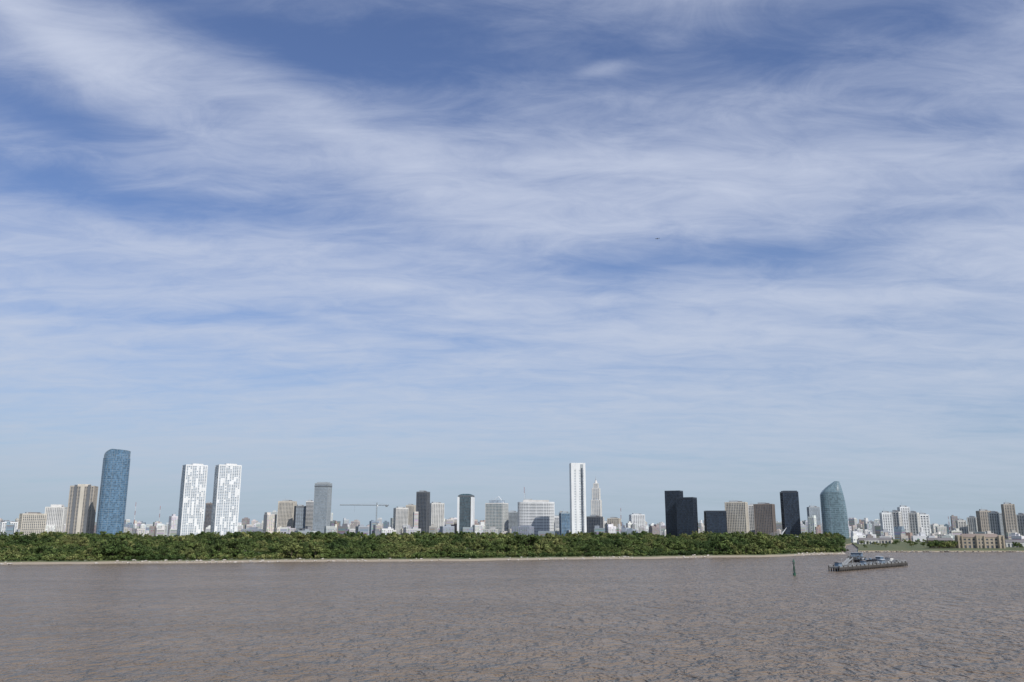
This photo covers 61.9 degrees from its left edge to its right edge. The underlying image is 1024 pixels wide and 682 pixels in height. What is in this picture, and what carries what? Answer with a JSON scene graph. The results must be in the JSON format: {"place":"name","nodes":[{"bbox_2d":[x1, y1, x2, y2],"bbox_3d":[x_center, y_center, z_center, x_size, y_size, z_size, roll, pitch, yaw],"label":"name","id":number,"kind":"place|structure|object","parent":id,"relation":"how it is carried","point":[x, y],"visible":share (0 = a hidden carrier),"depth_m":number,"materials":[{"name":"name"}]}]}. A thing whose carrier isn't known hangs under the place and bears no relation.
{"place":"outdoors","nodes":[
{"label":"outdoors","id":0,"kind":"place"},
{"bbox_2d":[0,521,17,533],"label":"apartment building","id":1,"kind":"structure","parent":0,"point":[3,526],"depth_m":2237.01,"materials":[{"name":"white concrete"}]},
{"bbox_2d":[65,484,97,533],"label":"residential tower","id":2,"kind":"structure","parent":0,"point":[81,509],"depth_m":1995.73,"materials":[{"name":"beige concrete"}]},
{"bbox_2d":[95,449,130,534],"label":"curved glass tower","id":3,"kind":"structure","parent":0,"point":[113,492],"depth_m":1905.11,"materials":[{"name":"glass"}]},
{"bbox_2d":[177,464,207,535],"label":"white residential tower","id":4,"kind":"structure","parent":0,"point":[192,498],"depth_m":1856.61,"materials":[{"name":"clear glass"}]},
{"bbox_2d":[210,463,241,535],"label":"white residential tower","id":5,"kind":"structure","parent":0,"point":[226,499],"depth_m":1856.07,"materials":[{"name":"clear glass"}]},
{"bbox_2d":[277,500,296,527],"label":"apartment building","id":6,"kind":"structure","parent":0,"point":[285,516],"depth_m":2190.76,"materials":[{"name":"beige concrete"}]},
{"bbox_2d":[293,504,305,530],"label":"apartment tower","id":7,"kind":"structure","parent":0,"point":[299,517],"depth_m":2146.43,"materials":[{"name":"blue glass"}]},
{"bbox_2d":[430,502,443,532],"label":"apartment building","id":8,"kind":"structure","parent":0,"point":[437,514],"depth_m":2387.95,"materials":[{"name":"white concrete"}]},
{"bbox_2d":[457,494,474,532],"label":"green glass tower","id":9,"kind":"structure","parent":0,"point":[465,510],"depth_m":2097.02,"materials":[{"name":"glass"}]},
{"bbox_2d":[0,544,1023,681],"bbox_3d":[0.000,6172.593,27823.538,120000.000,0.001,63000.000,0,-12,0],"label":"river water","id":10,"kind":"structure","parent":0,"point":[940,617],"depth_m":192.46,"materials":[{"name":"brown liquid"}]},
{"bbox_2d":[792,559,795,575],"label":"channel marker","id":11,"kind":"object","parent":10,"relation":"in","point":[793,563],"visible":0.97,"depth_m":380.69,"materials":[{"name":"green paint"}]},
{"bbox_2d":[828,558,907,571],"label":"boat","id":12,"kind":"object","parent":10,"relation":"in","point":[861,565],"depth_m":445.45,"materials":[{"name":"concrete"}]},
{"bbox_2d":[843,558,853,565],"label":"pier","id":13,"kind":"structure","parent":12,"relation":"on","point":[848,561],"depth_m":477.87,"materials":[{"name":"concrete"}]},
{"bbox_2d":[848,551,865,558],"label":"building","id":14,"kind":"structure","parent":12,"relation":"on","point":[855,554],"depth_m":581.70,"materials":[{"name":"concrete"}]},
{"bbox_2d":[847,556,902,562],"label":"pier","id":15,"kind":"structure","parent":12,"relation":"on","point":[858,559],"depth_m":511.98,"materials":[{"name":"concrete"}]},
{"bbox_2d":[0,537,1023,564],"bbox_3d":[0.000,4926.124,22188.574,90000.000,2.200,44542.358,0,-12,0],"label":"ground","id":16,"kind":"structure","parent":0,"point":[902,546],"depth_m":590.99,"materials":[{"name":"green plant"}]},
{"bbox_2d":[18,512,46,535],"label":"classical office building","id":17,"kind":"structure","parent":16,"relation":"on","point":[30,522],"depth_m":2090.65,"materials":[{"name":"beige stone"}]},
{"bbox_2d":[45,504,67,532],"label":"apartment building","id":18,"kind":"structure","parent":16,"relation":"on","point":[57,515],"depth_m":2236.89,"materials":[{"name":"white concrete"}]},
{"bbox_2d":[204,500,211,532],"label":"office tower","id":19,"kind":"structure","parent":16,"relation":"on","point":[208,514],"depth_m":2245.86,"materials":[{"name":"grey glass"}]},
{"bbox_2d":[305,500,313,530],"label":"apartment tower","id":20,"kind":"structure","parent":16,"relation":"on","point":[309,513],"depth_m":2246.81,"materials":[{"name":"grey concrete"}]},
{"bbox_2d":[312,482,331,532],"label":"slab office tower","id":21,"kind":"structure","parent":16,"relation":"on","point":[322,506],"depth_m":2101.39,"materials":[{"name":"grey glass"}]},
{"bbox_2d":[340,502,388,534],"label":"tower crane","id":22,"kind":"object","parent":16,"relation":"on","point":[386,505],"visible":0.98,"depth_m":2011.92,"materials":[{"name":"grey metal"}]},
{"bbox_2d":[393,506,407,533],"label":"apartment building","id":23,"kind":"structure","parent":16,"relation":"on","point":[400,516],"depth_m":2338.55,"materials":[{"name":"white concrete"}]},
{"bbox_2d":[406,504,415,526],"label":"apartment building","id":24,"kind":"structure","parent":16,"relation":"on","point":[411,508],"depth_m":2441.83,"materials":[{"name":"beige concrete"}]},
{"bbox_2d":[416,490,429,531],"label":"dark office tower","id":25,"kind":"structure","parent":16,"relation":"on","point":[423,503],"depth_m":2198.96,"materials":[{"name":"black glass"}]},
{"bbox_2d":[0,537,848,560],"bbox_3d":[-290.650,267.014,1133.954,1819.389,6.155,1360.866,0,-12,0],"label":"riverside forest","id":26,"kind":"object","parent":16,"relation":"on","point":[226,556],"visible":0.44,"depth_m":571.62,"materials":[{"name":"green plant"}]},
{"bbox_2d":[0,510,967,537],"bbox_3d":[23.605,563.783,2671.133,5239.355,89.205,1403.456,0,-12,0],"label":"distant city buildings","id":27,"kind":"structure","parent":16,"relation":"on","point":[865,526],"depth_m":2194.00,"materials":[{"name":"white concrete"}]},
{"bbox_2d":[485,496,507,533],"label":"glass office building","id":28,"kind":"structure","parent":16,"relation":"on","point":[496,513],"depth_m":2140.02,"materials":[{"name":"glass"}]},
{"bbox_2d":[0,550,1021,564],"bbox_3d":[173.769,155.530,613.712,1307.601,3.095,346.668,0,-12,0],"label":"shore rocks","id":29,"kind":"object","parent":16,"relation":"on","point":[821,553],"visible":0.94,"depth_m":579.88,"materials":[{"name":"grey stone"}]},
{"bbox_2d":[508,508,517,528],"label":"office building","id":30,"kind":"structure","parent":16,"relation":"on","point":[512,518],"depth_m":2338.66,"materials":[{"name":"grey glass"}]},
{"bbox_2d":[518,499,554,535],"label":"banded office building","id":31,"kind":"structure","parent":16,"relation":"on","point":[538,515],"depth_m":2082.17,"materials":[{"name":"white glass"}]},
{"bbox_2d":[559,509,569,535],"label":"blue glass building","id":32,"kind":"structure","parent":16,"relation":"on","point":[564,521],"depth_m":2064.52,"materials":[{"name":"glass"}]},
{"bbox_2d":[591,479,604,527],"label":"stepped spire tower","id":33,"kind":"structure","parent":16,"relation":"on","point":[596,504],"depth_m":2253.97,"materials":[{"name":"white concrete"}]},
{"bbox_2d":[704,511,726,533],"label":"dark glass block","id":34,"kind":"structure","parent":16,"relation":"on","point":[715,521],"depth_m":1893.66,"materials":[{"name":"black glass"}]},
{"bbox_2d":[879,511,893,538],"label":"apartment tower","id":35,"kind":"structure","parent":16,"relation":"on","point":[886,519],"depth_m":1705.23,"materials":[{"name":"white concrete"}]},
{"bbox_2d":[908,511,920,535],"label":"apartment tower","id":36,"kind":"structure","parent":16,"relation":"on","point":[914,521],"depth_m":1706.88,"materials":[{"name":"grey concrete"}]},
{"bbox_2d":[851,526,1023,541],"bbox_3d":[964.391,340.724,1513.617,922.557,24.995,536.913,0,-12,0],"label":"distant port buildings","id":37,"kind":"structure","parent":16,"relation":"on","point":[899,532],"depth_m":1428.55,"materials":[{"name":"white concrete"}]},
{"bbox_2d":[967,516,977,533],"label":"apartment tower","id":38,"kind":"structure","parent":16,"relation":"on","point":[972,524],"depth_m":2047.68,"materials":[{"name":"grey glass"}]},
{"bbox_2d":[0,0,1023,527],"label":"sky","id":39,"kind":"structure","parent":0,"point":[385,252],"materials":[{"name":"blue"}]},
{"bbox_2d":[554,515,558,528],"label":"apartment building","id":40,"kind":"structure","parent":0,"point":[556,521],"depth_m":2290.12,"materials":[{"name":"white concrete"}]},
{"bbox_2d":[569,463,586,534],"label":"white slab tower","id":41,"kind":"structure","parent":0,"point":[577,475],"depth_m":1956.15,"materials":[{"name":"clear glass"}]},
{"bbox_2d":[586,515,602,532],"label":"dark office building","id":42,"kind":"structure","parent":0,"point":[593,521],"depth_m":2091.07,"materials":[{"name":"black glass"}]},
{"bbox_2d":[607,515,621,526],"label":"apartment building","id":43,"kind":"structure","parent":0,"point":[615,521],"depth_m":2288.99,"materials":[{"name":"beige concrete"}]},
{"bbox_2d":[629,513,644,532],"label":"apartment building","id":44,"kind":"structure","parent":0,"point":[638,519],"depth_m":2335.34,"materials":[{"name":"white concrete"}]},
{"bbox_2d":[665,490,682,536],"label":"black office tower","id":45,"kind":"structure","parent":0,"point":[670,512],"depth_m":1952.39,"materials":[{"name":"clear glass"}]},
{"bbox_2d":[676,497,697,535],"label":"black office tower","id":46,"kind":"structure","parent":0,"point":[687,516],"depth_m":1908.81,"materials":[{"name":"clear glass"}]},
{"bbox_2d":[724,501,748,533],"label":"ribbed office tower","id":47,"kind":"structure","parent":0,"point":[737,516],"depth_m":1925.43,"materials":[{"name":"beige concrete"}]},
{"bbox_2d":[748,503,754,532],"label":"ribbed office tower","id":48,"kind":"structure","parent":0,"point":[751,517],"depth_m":2030.12,"materials":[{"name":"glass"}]},
{"bbox_2d":[753,502,776,534],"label":"brown office tower","id":49,"kind":"structure","parent":0,"point":[764,518],"depth_m":1927.08,"materials":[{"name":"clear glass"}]},
{"bbox_2d":[780,491,800,534],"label":"black office tower","id":50,"kind":"structure","parent":0,"point":[790,510],"depth_m":1929.68,"materials":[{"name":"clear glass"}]},
{"bbox_2d":[807,506,820,532],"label":"grey apartment tower","id":51,"kind":"structure","parent":0,"point":[813,510],"depth_m":2294.20,"materials":[{"name":"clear glass"}]},
{"bbox_2d":[820,481,848,537],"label":"sail shaped glass tower","id":52,"kind":"structure","parent":0,"point":[834,516],"depth_m":1848.76,"materials":[{"name":"glass"}]},
{"bbox_2d":[857,538,878,543],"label":"port warehouse","id":53,"kind":"structure","parent":0,"point":[871,540],"depth_m":1114.93,"materials":[{"name":"grey concrete"}]},
{"bbox_2d":[878,537,892,543],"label":"port warehouse","id":54,"kind":"structure","parent":0,"point":[884,540],"depth_m":1164.31,"materials":[{"name":"grey concrete"}]},
{"bbox_2d":[890,510,902,527],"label":"apartment tower","id":55,"kind":"structure","parent":0,"point":[897,518],"depth_m":1756.98,"materials":[{"name":"white concrete"}]},
{"bbox_2d":[897,505,909,534],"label":"apartment tower","id":56,"kind":"structure","parent":0,"point":[904,510],"depth_m":1805.38,"materials":[{"name":"white concrete"}]},
{"bbox_2d":[920,513,930,538],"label":"apartment tower","id":57,"kind":"structure","parent":0,"point":[925,521],"depth_m":1733.66,"materials":[{"name":"white concrete"}]},
{"bbox_2d":[926,538,952,543],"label":"port warehouse","id":58,"kind":"structure","parent":0,"point":[939,539],"depth_m":1116.87,"materials":[{"name":"grey metal"}]},
{"bbox_2d":[955,519,967,533],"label":"apartment tower","id":59,"kind":"structure","parent":0,"point":[961,524],"depth_m":1948.36,"materials":[{"name":"concrete"}]},
{"bbox_2d":[955,534,1005,547],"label":"long quayside building","id":60,"kind":"structure","parent":0,"point":[980,541],"depth_m":868.27,"materials":[{"name":"beige concrete"}]},
{"bbox_2d":[976,508,990,531],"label":"apartment tower","id":61,"kind":"structure","parent":0,"point":[982,517],"depth_m":1901.42,"materials":[{"name":"beige concrete"}]},
{"bbox_2d":[988,511,1004,537],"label":"apartment tower","id":62,"kind":"structure","parent":0,"point":[996,523],"depth_m":1852.46,"materials":[{"name":"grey glass"}]},
{"bbox_2d":[1001,502,1017,538],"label":"apartment tower","id":63,"kind":"structure","parent":0,"point":[1009,516],"depth_m":1805.64,"materials":[{"name":"concrete"}]},
{"bbox_2d":[1005,539,1023,546],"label":"port warehouse","id":64,"kind":"structure","parent":0,"point":[1008,543],"depth_m":921.75,"materials":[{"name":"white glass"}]},
{"bbox_2d":[1016,513,1023,535],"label":"apartment tower","id":65,"kind":"structure","parent":0,"point":[1020,520],"depth_m":1854.86,"materials":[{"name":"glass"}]}
]}

